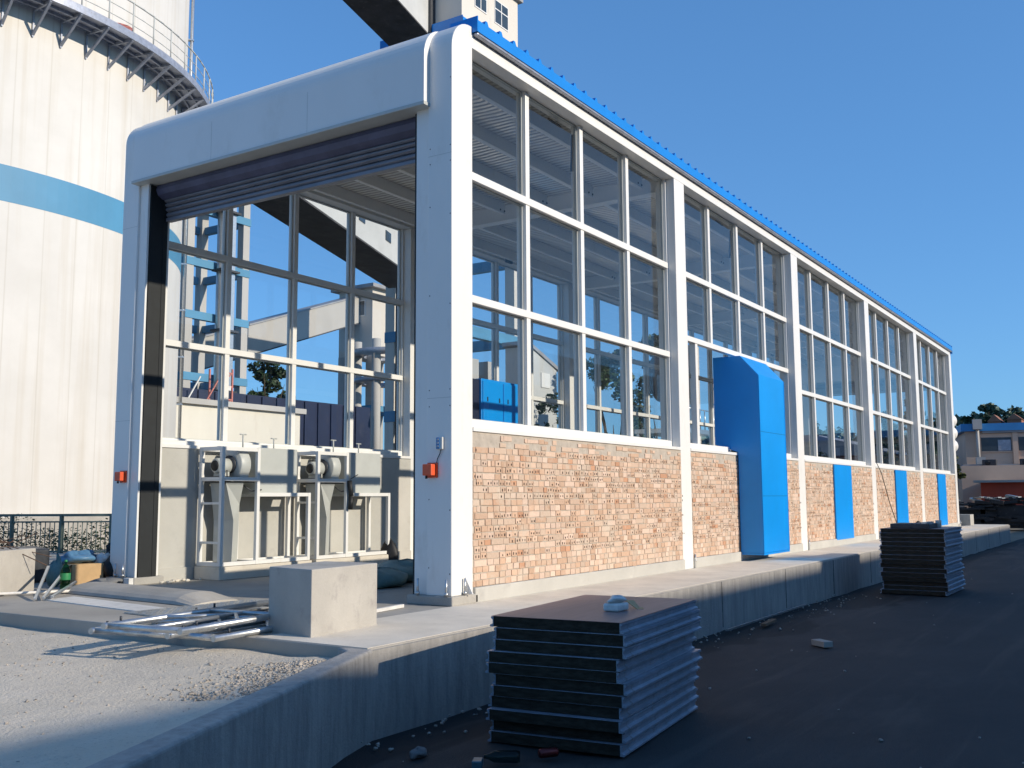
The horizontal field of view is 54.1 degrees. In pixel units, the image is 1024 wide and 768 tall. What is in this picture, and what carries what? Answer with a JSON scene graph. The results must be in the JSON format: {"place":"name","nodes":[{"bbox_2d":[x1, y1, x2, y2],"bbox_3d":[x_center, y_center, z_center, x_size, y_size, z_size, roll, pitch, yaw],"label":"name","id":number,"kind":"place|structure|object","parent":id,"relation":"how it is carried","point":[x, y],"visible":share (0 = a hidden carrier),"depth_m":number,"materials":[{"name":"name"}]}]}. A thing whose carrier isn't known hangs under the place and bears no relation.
{"place":"outdoors","nodes":[
{"label":"outdoors","id":0,"kind":"place"},
{"bbox_2d":[1,546,49,582],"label":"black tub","id":1,"kind":"object","parent":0,"point":[40,568],"visible":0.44,"depth_m":12.47,"materials":[{"name":"plastic"}]},
{"bbox_2d":[0,625,330,767],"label":"gravel yard","id":2,"kind":"structure","parent":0,"point":[78,734],"depth_m":5.99,"materials":[{"name":"gravel"}]},
{"bbox_2d":[1,633,325,761],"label":"gravel stones","id":3,"kind":"object","parent":2,"relation":"on","point":[275,679],"visible":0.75,"depth_m":6.22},
{"bbox_2d":[354,338,384,448],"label":"round platform","id":4,"kind":"structure","parent":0,"point":[376,350],"depth_m":93.72,"materials":[{"name":"metal"}]},
{"bbox_2d":[380,0,522,449],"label":"headhouse tower","id":5,"kind":"structure","parent":0,"point":[500,15],"depth_m":79.79,"materials":[{"name":"metal"}]},
{"bbox_2d":[343,0,428,45],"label":"conveyor gallery","id":6,"kind":"object","parent":5,"relation":"attached to","point":[390,22],"visible":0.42,"depth_m":76.98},
{"bbox_2d":[494,0,507,31],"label":"window","id":7,"kind":"structure","parent":5,"relation":"in","point":[500,11],"depth_m":83.33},
{"bbox_2d":[0,525,1005,657],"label":"slab","id":8,"kind":"structure","parent":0,"point":[24,611],"depth_m":9.09,"materials":[{"name":"concrete"}]},
{"bbox_2d":[0,548,35,595],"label":"concrete block","id":9,"kind":"object","parent":8,"relation":"on","point":[17,570],"depth_m":10.97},
{"bbox_2d":[0,513,108,550],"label":"hedge","id":10,"kind":"object","parent":8,"relation":"on","point":[65,541],"visible":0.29,"depth_m":20.78,"materials":[{"name":"green plant"}]},
{"bbox_2d":[46,553,62,586],"bbox_3d":[-5.387,2.187,11.835,0.156,0.413,0.206,-1,-7,6],"label":"plastic bag","id":11,"kind":"object","parent":8,"relation":"on","point":[55,568],"visible":0.66,"depth_m":11.76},
{"bbox_2d":[0,514,111,552],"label":"metal fence","id":12,"kind":"object","parent":8,"relation":"on","point":[61,521],"visible":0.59,"depth_m":19.52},
{"bbox_2d":[59,560,70,588],"bbox_3d":[-5.005,2.145,11.228,0.113,0.344,0.113,-5,-8,33],"label":"plastic bottle","id":13,"kind":"object","parent":8,"relation":"on","point":[65,575],"visible":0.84,"depth_m":11.19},
{"bbox_2d":[63,562,103,585],"bbox_3d":[-5.282,2.303,12.140,0.333,0.251,0.525,-7,-9,44],"label":"cardboard box","id":14,"kind":"object","parent":8,"relation":"on","point":[81,573],"visible":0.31,"depth_m":12.06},
{"bbox_2d":[60,549,96,564],"bbox_3d":[-5.272,2.125,12.241,0.510,0.199,0.342,5,-8,-38],"label":"plastic bag","id":15,"kind":"object","parent":14,"relation":"on","point":[79,557],"visible":0.77,"depth_m":12.14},
{"bbox_2d":[43,596,163,610],"bbox_3d":[-3.856,2.136,9.675,2.270,0.009,0.347,-6,-9,40],"label":"steel sheet","id":16,"kind":"object","parent":8,"relation":"on","point":[104,603],"visible":0.64,"depth_m":9.79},
{"bbox_2d":[103,543,112,577],"bbox_3d":[-4.943,2.211,12.469,0.328,0.505,0.608,0,-7,-6],"label":"rubbish bag","id":17,"kind":"object","parent":8,"relation":"on","point":[107,569],"visible":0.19,"depth_m":12.20,"materials":[{"name":"plastic"}]},
{"bbox_2d":[58,582,236,605],"bbox_3d":[-3.918,2.189,10.594,2.730,0.100,0.644,-5,-8,38],"label":"threshold hump","id":18,"kind":"object","parent":8,"relation":"on","point":[175,596],"visible":0.91,"depth_m":10.16,"materials":[{"name":"concrete"}]},
{"bbox_2d":[124,599,268,615],"bbox_3d":[-2.739,2.085,9.339,0.752,0.014,1.455,-5,-8,37],"label":"checker plate","id":19,"kind":"object","parent":8,"relation":"on","point":[154,612],"visible":0.54,"depth_m":9.25,"materials":[{"name":"metal"}]},
{"bbox_2d":[156,610,272,641],"bbox_3d":[-1.996,1.913,8.156,0.768,0.079,1.964,-4,-7,27],"label":"scaffold frame","id":20,"kind":"object","parent":8,"relation":"on","point":[204,636],"visible":0.24,"depth_m":7.34,"materials":[{"name":"metal"}]},
{"bbox_2d":[88,605,268,638],"bbox_3d":[-2.364,1.891,8.178,0.768,0.079,2.064,-3,-7,23],"label":"scaffold frame","id":21,"kind":"object","parent":20,"relation":"on","point":[96,630],"visible":0.34,"depth_m":7.36,"materials":[{"name":"metal"}]},
{"bbox_2d":[101,599,269,634],"bbox_3d":[-2.156,1.802,7.944,0.768,0.079,2.064,-3,-7,25],"label":"scaffold frame","id":22,"kind":"object","parent":21,"relation":"on","point":[214,612],"visible":0.81,"depth_m":7.49,"materials":[{"name":"metal"}]},
{"bbox_2d":[194,560,311,580],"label":"plinth block","id":23,"kind":"structure","parent":8,"relation":"on","point":[230,572],"depth_m":12.84,"materials":[{"name":"concrete"}]},
{"bbox_2d":[196,434,310,566],"bbox_3d":[-3.447,1.545,13.515,0.455,1.708,1.600,-5,-8,33],"label":"blower unit","id":24,"kind":"object","parent":23,"relation":"on","point":[256,473],"visible":1,"depth_m":13.16,"materials":[{"name":"white paint"}]},
{"bbox_2d":[310,554,387,564],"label":"plinth block","id":25,"kind":"structure","parent":8,"relation":"on","point":[379,559],"depth_m":14.84,"materials":[{"name":"concrete"}]},
{"bbox_2d":[294,440,389,558],"bbox_3d":[-2.507,1.704,14.959,0.455,1.708,1.600,-5,-8,33],"label":"blower unit","id":26,"kind":"object","parent":25,"relation":"on","point":[332,473],"visible":0.94,"depth_m":14.60,"materials":[{"name":"white paint"}]},
{"bbox_2d":[380,538,397,559],"bbox_3d":[-1.888,2.572,15.447,0.318,0.426,0.213,-5,-8,33],"label":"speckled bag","id":27,"kind":"object","parent":8,"relation":"on","point":[390,548],"visible":0.54,"depth_m":15.36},
{"bbox_2d":[377,567,407,588],"bbox_3d":[-1.519,2.221,11.523,0.554,0.232,0.859,-5,-8,33],"label":"sack","id":28,"kind":"object","parent":8,"relation":"on","point":[390,577],"visible":0.55,"depth_m":11.38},
{"bbox_2d":[377,558,412,582],"bbox_3d":[-1.367,2.287,12.298,0.682,0.274,0.956,-5,-8,33],"label":"sack","id":29,"kind":"object","parent":8,"relation":"on","point":[404,565],"visible":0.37,"depth_m":12.07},
{"bbox_2d":[472,378,517,423],"bbox_3d":[-0.376,1.521,18.199,0.530,3.120,1.950,-5,-8,33],"label":"electrical cabinet","id":30,"kind":"object","parent":8,"relation":"on","point":[493,400],"visible":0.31,"depth_m":17.99,"materials":[{"name":"metal"}]},
{"bbox_2d":[106,15,960,606],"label":"wash bay building","id":31,"kind":"structure","parent":8,"relation":"on","point":[450,151],"depth_m":13.03,"materials":[{"name":"white paint"}]},
{"bbox_2d":[162,193,403,455],"bbox_3d":[-3.290,-0.940,15.007,0.139,3.942,5.098,-5,-8,33],"label":"window","id":32,"kind":"structure","parent":31,"relation":"in","point":[226,259],"depth_m":15.00,"materials":[{"name":"white metal"}]},
{"bbox_2d":[156,117,414,222],"bbox_3d":[-2.645,-2.406,11.546,4.180,0.435,0.260,-5,-8,33],"label":"roller door","id":33,"kind":"structure","parent":31,"relation":"in","point":[389,147],"depth_m":11.40,"materials":[{"name":"metal"}]},
{"bbox_2d":[422,463,437,478],"bbox_3d":[-0.789,0.835,9.653,0.130,0.155,0.084,-5,-8,33],"label":"junction box","id":34,"kind":"object","parent":31,"relation":"attached to","point":[429,470],"visible":1,"depth_m":9.64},
{"bbox_2d":[472,255,563,428],"bbox_3d":[-0.323,-0.438,19.561,0.139,3.942,5.100,-5,-8,33],"label":"window","id":35,"kind":"structure","parent":31,"relation":"in","point":[494,325],"depth_m":20.50,"materials":[{"name":"white metal"}]},
{"bbox_2d":[472,61,671,445],"bbox_3d":[0.827,-1.278,12.362,0.139,3.917,5.098,-5,-8,33],"label":"window","id":36,"kind":"structure","parent":31,"relation":"in","point":[521,198],"depth_m":12.27,"materials":[{"name":"white metal"}]},
{"bbox_2d":[585,294,660,437],"bbox_3d":[2.691,0.071,24.188,0.139,3.942,5.210,-5,-8,33],"label":"window","id":37,"kind":"structure","parent":31,"relation":"in","point":[597,352],"depth_m":23.75,"materials":[{"name":"white metal"}]},
{"bbox_2d":[687,329,742,451],"bbox_3d":[5.732,0.586,28.856,0.139,3.942,5.200,-5,-8,33],"label":"window","id":38,"kind":"structure","parent":31,"relation":"in","point":[711,425],"depth_m":28.78,"materials":[{"name":"white metal"}]},
{"bbox_2d":[684,194,791,457],"bbox_3d":[3.794,-0.776,16.916,0.139,3.917,5.100,-5,-8,33],"label":"window","id":39,"kind":"structure","parent":31,"relation":"in","point":[705,283],"depth_m":16.90,"materials":[{"name":"white metal"}]},
{"bbox_2d":[713,356,789,554],"bbox_3d":[3.963,1.182,16.567,0.761,3.175,1.280,-5,-8,33],"label":"blower hood","id":40,"kind":"object","parent":31,"relation":"attached to","point":[749,412],"visible":1,"depth_m":16.11,"materials":[{"name":"blue paint"}]},
{"bbox_2d":[797,265,865,464],"bbox_3d":[6.808,-0.266,21.543,0.139,3.917,5.210,-5,-8,33],"label":"window","id":41,"kind":"structure","parent":31,"relation":"in","point":[810,394],"depth_m":21.55,"materials":[{"name":"white metal"}]},
{"bbox_2d":[815,377,933,396],"bbox_3d":[12.351,0.130,34.566,4.180,0.435,0.260,-5,-8,33],"label":"roller door","id":42,"kind":"structure","parent":31,"relation":"in","point":[820,389],"depth_m":34.79,"materials":[{"name":"metal"}]},
{"bbox_2d":[868,309,915,469],"bbox_3d":[9.849,0.248,26.211,0.139,3.917,5.200,-5,-8,33],"label":"window","id":43,"kind":"structure","parent":31,"relation":"in","point":[875,363],"depth_m":26.25,"materials":[{"name":"white metal"}]},
{"bbox_2d":[916,339,950,472],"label":"window","id":44,"kind":"structure","parent":31,"relation":"in","point":[927,385],"depth_m":30.93,"materials":[{"name":"white metal"}]},
{"bbox_2d":[372,525,1010,740],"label":"kerb","id":45,"kind":"structure","parent":8,"relation":"attached to","point":[421,683],"depth_m":7.88,"materials":[{"name":"concrete"}]},
{"bbox_2d":[502,341,557,427],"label":"grey shed","id":46,"kind":"structure","parent":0,"point":[545,368],"depth_m":54.44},
{"bbox_2d":[180,0,1023,449],"label":"sky","id":47,"kind":"structure","parent":0,"point":[885,137],"materials":[{"name":"blue"}]},
{"bbox_2d":[257,524,1003,648],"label":"pavement","id":48,"kind":"structure","parent":0,"point":[388,630],"depth_m":10.18,"materials":[{"name":"concrete"}]},
{"bbox_2d":[268,561,376,637],"bbox_3d":[-1.518,1.721,7.853,0.550,0.595,0.856,-4,-7,27],"label":"concrete block","id":49,"kind":"object","parent":48,"relation":"on","point":[312,599],"depth_m":7.61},
{"bbox_2d":[634,353,714,436],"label":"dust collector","id":50,"kind":"object","parent":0,"point":[654,381],"visible":0.27,"depth_m":46.12,"materials":[{"name":"metal"}]},
{"bbox_2d":[331,538,1023,767],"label":"road","id":51,"kind":"structure","parent":0,"point":[912,686],"depth_m":7.83,"materials":[{"name":"asphalt"}]},
{"bbox_2d":[85,647,372,767],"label":"retaining wall","id":52,"kind":"structure","parent":51,"relation":"on","point":[319,715],"depth_m":5.35,"materials":[{"name":"concrete"}]},
{"bbox_2d":[409,746,426,759],"bbox_3d":[-0.560,2.228,6.076,0.082,0.068,0.167,-5,-8,33],"label":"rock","id":53,"kind":"object","parent":51,"relation":"on","point":[418,752],"visible":1,"depth_m":6.04,"materials":[{"name":"stone"}]},
{"bbox_2d":[484,750,519,762],"bbox_3d":[-0.059,2.199,5.912,0.210,0.072,0.072,-1,-7,3],"label":"plastic bottle","id":54,"kind":"object","parent":51,"relation":"on","point":[504,756],"visible":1,"depth_m":5.88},
{"bbox_2d":[538,747,558,757],"bbox_3d":[0.217,2.207,5.998,0.120,0.056,0.056,2,-7,-22],"label":"drink can","id":55,"kind":"object","parent":51,"relation":"on","point":[548,752],"visible":1,"depth_m":5.98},
{"bbox_2d":[488,699,697,756],"bbox_3d":[0.607,2.300,6.894,0.924,0.068,1.560,-4,-7,26],"label":"sandwich panel","id":56,"kind":"object","parent":51,"relation":"on","point":[570,743],"visible":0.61,"depth_m":6.25,"materials":[{"name":"grey metal"}]},
{"bbox_2d":[490,688,698,743],"bbox_3d":[0.620,2.232,6.926,0.924,0.068,1.560,-4,-7,26],"label":"sandwich panel","id":57,"kind":"object","parent":56,"relation":"on","point":[647,724],"visible":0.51,"depth_m":6.29,"materials":[{"name":"grey steel"},{"name":"dark insulation core"}]},
{"bbox_2d":[486,681,696,733],"bbox_3d":[0.594,2.154,6.875,0.924,0.068,1.560,-4,-7,26],"label":"sandwich panel","id":58,"kind":"object","parent":57,"relation":"on","point":[612,725],"visible":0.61,"depth_m":6.23,"materials":[{"name":"grey steel"},{"name":"dark insulation core"}]},
{"bbox_2d":[488,670,698,719],"bbox_3d":[0.615,2.088,6.929,0.924,0.068,1.560,-4,-7,27],"label":"sandwich panel","id":59,"kind":"object","parent":58,"relation":"on","point":[569,708],"visible":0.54,"depth_m":6.29,"materials":[{"name":"grey metal"}]},
{"bbox_2d":[490,661,699,707],"bbox_3d":[0.623,2.014,6.912,0.924,0.068,1.560,-4,-7,27],"label":"sandwich panel","id":60,"kind":"object","parent":59,"relation":"on","point":[598,699],"visible":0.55,"depth_m":6.27,"materials":[{"name":"grey metal"}]},
{"bbox_2d":[492,649,702,695],"bbox_3d":[0.639,1.944,6.922,0.924,0.068,1.560,-4,-7,27],"label":"sandwich panel","id":61,"kind":"object","parent":60,"relation":"on","point":[648,678],"visible":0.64,"depth_m":6.30,"materials":[{"name":"grey steel"},{"name":"dark insulation core"}]},
{"bbox_2d":[485,640,694,683],"bbox_3d":[0.589,1.873,6.931,0.924,0.068,1.560,-4,-7,26],"label":"sandwich panel","id":62,"kind":"object","parent":61,"relation":"on","point":[572,673],"visible":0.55,"depth_m":6.29,"materials":[{"name":"grey metal"}]},
{"bbox_2d":[486,632,696,671],"bbox_3d":[0.598,1.801,6.931,0.924,0.068,1.560,-4,-7,27],"label":"sandwich panel","id":63,"kind":"object","parent":62,"relation":"on","point":[572,661],"visible":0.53,"depth_m":6.28,"materials":[{"name":"grey metal"}]},
{"bbox_2d":[492,620,701,658],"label":"sandwich panel","id":64,"kind":"object","parent":63,"relation":"on","point":[604,651],"visible":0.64,"depth_m":6.32,"materials":[{"name":"grey metal"}]},
{"bbox_2d":[493,609,701,646],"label":"sandwich panel","id":65,"kind":"object","parent":64,"relation":"on","point":[640,634],"visible":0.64,"depth_m":6.35,"materials":[{"name":"grey steel"},{"name":"dark insulation core"}]},
{"bbox_2d":[490,595,697,633],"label":"sandwich panel","id":66,"kind":"object","parent":65,"relation":"on","point":[584,613],"visible":1,"depth_m":6.58,"materials":[{"name":"grey metal"}]},
{"bbox_2d":[603,595,628,611],"bbox_3d":[0.706,1.479,6.774,0.120,0.103,0.172,-5,-8,33],"label":"polystyrene pack","id":67,"kind":"object","parent":66,"relation":"on","point":[616,603],"visible":1,"depth_m":6.72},
{"bbox_2d":[361,579,1023,767],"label":"road debris","id":68,"kind":"object","parent":51,"relation":"on","point":[466,731],"visible":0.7,"depth_m":7.35,"materials":[{"name":"stone"}]},
{"bbox_2d":[726,604,806,630],"bbox_3d":[3.351,3.012,13.000,0.030,0.020,3.200,-4,-8,32],"label":"steel rod","id":69,"kind":"object","parent":51,"relation":"on","point":[759,619],"visible":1,"depth_m":12.77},
{"bbox_2d":[880,586,963,595],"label":"sandwich panel","id":70,"kind":"object","parent":51,"relation":"on","point":[919,592],"visible":0.55,"depth_m":15.79,"materials":[{"name":"grey metal"}]},
{"bbox_2d":[882,580,965,591],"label":"sandwich panel","id":71,"kind":"object","parent":70,"relation":"on","point":[928,588],"visible":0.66,"depth_m":15.82,"materials":[{"name":"grey metal"}]},
{"bbox_2d":[882,576,964,586],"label":"sandwich panel","id":72,"kind":"object","parent":71,"relation":"on","point":[941,584],"visible":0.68,"depth_m":15.83,"materials":[{"name":"grey metal"}]},
{"bbox_2d":[881,572,963,582],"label":"sandwich panel","id":73,"kind":"object","parent":72,"relation":"on","point":[930,579],"visible":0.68,"depth_m":15.82,"materials":[{"name":"grey metal"}]},
{"bbox_2d":[879,569,962,577],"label":"sandwich panel","id":74,"kind":"object","parent":73,"relation":"on","point":[914,574],"visible":0.57,"depth_m":15.82,"materials":[{"name":"grey metal"}]},
{"bbox_2d":[882,564,964,573],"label":"sandwich panel","id":75,"kind":"object","parent":74,"relation":"on","point":[928,570],"visible":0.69,"depth_m":15.82,"materials":[{"name":"grey metal"}]},
{"bbox_2d":[879,560,961,568],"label":"sandwich panel","id":76,"kind":"object","parent":75,"relation":"on","point":[929,566],"visible":0.62,"depth_m":15.85,"materials":[{"name":"grey metal"}]},
{"bbox_2d":[880,556,962,564],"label":"sandwich panel","id":77,"kind":"object","parent":76,"relation":"on","point":[941,562],"visible":0.66,"depth_m":15.81,"materials":[{"name":"grey metal"}]},
{"bbox_2d":[879,552,961,559],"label":"sandwich panel","id":78,"kind":"object","parent":77,"relation":"on","point":[920,557],"visible":0.7,"depth_m":15.84,"materials":[{"name":"grey metal"}]},
{"bbox_2d":[880,547,962,555],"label":"sandwich panel","id":79,"kind":"object","parent":78,"relation":"on","point":[915,552],"visible":0.71,"depth_m":15.88,"materials":[{"name":"grey metal"}]},
{"bbox_2d":[879,544,960,550],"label":"sandwich panel","id":80,"kind":"object","parent":79,"relation":"on","point":[917,548],"visible":0.59,"depth_m":15.86,"materials":[{"name":"grey metal"}]},
{"bbox_2d":[881,539,963,546],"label":"sandwich panel","id":81,"kind":"object","parent":80,"relation":"on","point":[908,543],"visible":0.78,"depth_m":15.90,"materials":[{"name":"grey metal"}]},
{"bbox_2d":[879,535,962,541],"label":"sandwich panel","id":82,"kind":"object","parent":81,"relation":"on","point":[927,539],"visible":0.78,"depth_m":15.90,"materials":[{"name":"grey metal"}]},
{"bbox_2d":[879,531,961,537],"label":"sandwich panel","id":83,"kind":"object","parent":82,"relation":"on","point":[932,535],"visible":0.71,"depth_m":15.92,"materials":[{"name":"grey metal"}]},
{"bbox_2d":[880,526,961,532],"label":"sandwich panel","id":84,"kind":"object","parent":83,"relation":"on","point":[946,529],"visible":0.81,"depth_m":15.96,"materials":[{"name":"grey metal"}]},
{"bbox_2d":[890,520,941,528],"bbox_3d":[6.563,2.277,16.280,0.650,0.119,0.730,-5,-8,33],"label":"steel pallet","id":85,"kind":"object","parent":84,"relation":"on","point":[929,524],"visible":1,"depth_m":16.05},
{"bbox_2d":[1010,528,1023,541],"bbox_3d":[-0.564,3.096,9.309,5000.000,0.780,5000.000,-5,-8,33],"label":"ground","id":86,"kind":"structure","parent":0,"point":[1016,534],"depth_m":42.92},
{"bbox_2d":[0,0,213,550],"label":"concrete silo","id":87,"kind":"object","parent":86,"relation":"on","point":[87,87],"visible":0.63,"depth_m":30.03,"materials":[{"name":"white concrete"}]},
{"bbox_2d":[177,204,250,393],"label":"elevator tower","id":88,"kind":"structure","parent":86,"relation":"on","point":[201,281],"depth_m":50.58,"materials":[{"name":"metal"}]},
{"bbox_2d":[253,195,397,287],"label":"conveyor gallery","id":89,"kind":"object","parent":88,"relation":"on","point":[376,245],"visible":0.28,"depth_m":65.16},
{"bbox_2d":[175,396,306,444],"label":"white building","id":90,"kind":"structure","parent":86,"relation":"on","point":[258,423],"depth_m":42.37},
{"bbox_2d":[188,369,233,401],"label":"lattice mast","id":91,"kind":"object","parent":90,"relation":"on","point":[230,387],"visible":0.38,"depth_m":45.25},
{"bbox_2d":[247,361,285,398],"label":"leafy tree","id":92,"kind":"object","parent":86,"relation":"on","point":[269,380],"visible":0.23,"depth_m":67.73,"materials":[{"name":"green plant"}]},
{"bbox_2d":[177,387,369,448],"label":"sheet wall","id":93,"kind":"structure","parent":86,"relation":"on","point":[321,424],"depth_m":53.93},
{"bbox_2d":[331,282,385,449],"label":"transfer tower","id":94,"kind":"structure","parent":86,"relation":"on","point":[369,327],"depth_m":98.73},
{"bbox_2d":[191,296,359,371],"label":"conveyor gallery","id":95,"kind":"object","parent":94,"relation":"attached to","point":[266,333],"visible":0.48,"depth_m":91.62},
{"bbox_2d":[534,392,557,426],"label":"leafy tree","id":96,"kind":"object","parent":86,"relation":"on","point":[541,407],"visible":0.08,"depth_m":52.34,"materials":[{"name":"green plant"}]},
{"bbox_2d":[586,349,650,437],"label":"leafy tree","id":97,"kind":"object","parent":86,"relation":"on","point":[607,375],"visible":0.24,"depth_m":55.08,"materials":[{"name":"green plant"}]},
{"bbox_2d":[633,333,658,438],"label":"leafy tree","id":98,"kind":"object","parent":86,"relation":"on","point":[653,339],"visible":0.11,"depth_m":60.13,"materials":[{"name":"green plant"}]},
{"bbox_2d":[817,435,928,467],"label":"workshop","id":99,"kind":"structure","parent":86,"relation":"on","point":[822,444],"depth_m":64.26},
{"bbox_2d":[874,411,905,465],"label":"leafy tree","id":100,"kind":"object","parent":86,"relation":"on","point":[885,438],"visible":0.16,"depth_m":50.15,"materials":[{"name":"green plant"}]},
{"bbox_2d":[895,399,937,465],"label":"leafy tree","id":101,"kind":"object","parent":86,"relation":"on","point":[927,447],"visible":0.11,"depth_m":50.54,"materials":[{"name":"green plant"}]},
{"bbox_2d":[958,498,996,523],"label":"scrap pile","id":102,"kind":"object","parent":86,"relation":"on","point":[975,510],"visible":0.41,"depth_m":47.02,"materials":[{"name":"metal"}]},
{"bbox_2d":[955,419,1023,507],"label":"beige building","id":103,"kind":"structure","parent":86,"relation":"on","point":[978,441],"depth_m":60.47,"materials":[{"name":"paint"}]},
{"bbox_2d":[979,433,1012,452],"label":"window","id":104,"kind":"structure","parent":103,"relation":"in","point":[990,442],"depth_m":60.73,"materials":[{"name":"white glass"}]},
{"bbox_2d":[972,496,1018,527],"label":"scrap pile","id":105,"kind":"object","parent":86,"relation":"on","point":[1002,512],"visible":0.76,"depth_m":46.52,"materials":[{"name":"metal"}]},
{"bbox_2d":[973,480,1023,504],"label":"red shed","id":106,"kind":"structure","parent":86,"relation":"on","point":[997,488],"depth_m":53.81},
{"bbox_2d":[1004,495,1023,528],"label":"scrap pile","id":107,"kind":"object","parent":86,"relation":"on","point":[1018,517],"visible":0.84,"depth_m":46.09,"materials":[{"name":"metal"}]},
{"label":"hill","id":108,"kind":"structure","parent":0,"visible":0},
{"bbox_2d":[701,410,1022,455],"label":"wood","id":109,"kind":"object","parent":108,"relation":"on","point":[705,439],"visible":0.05,"depth_m":229.59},
{"bbox_2d":[967,402,1006,423],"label":"leafy tree","id":110,"kind":"object","parent":108,"relation":"on","point":[988,409],"visible":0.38,"depth_m":224.96,"materials":[{"name":"green plant"}]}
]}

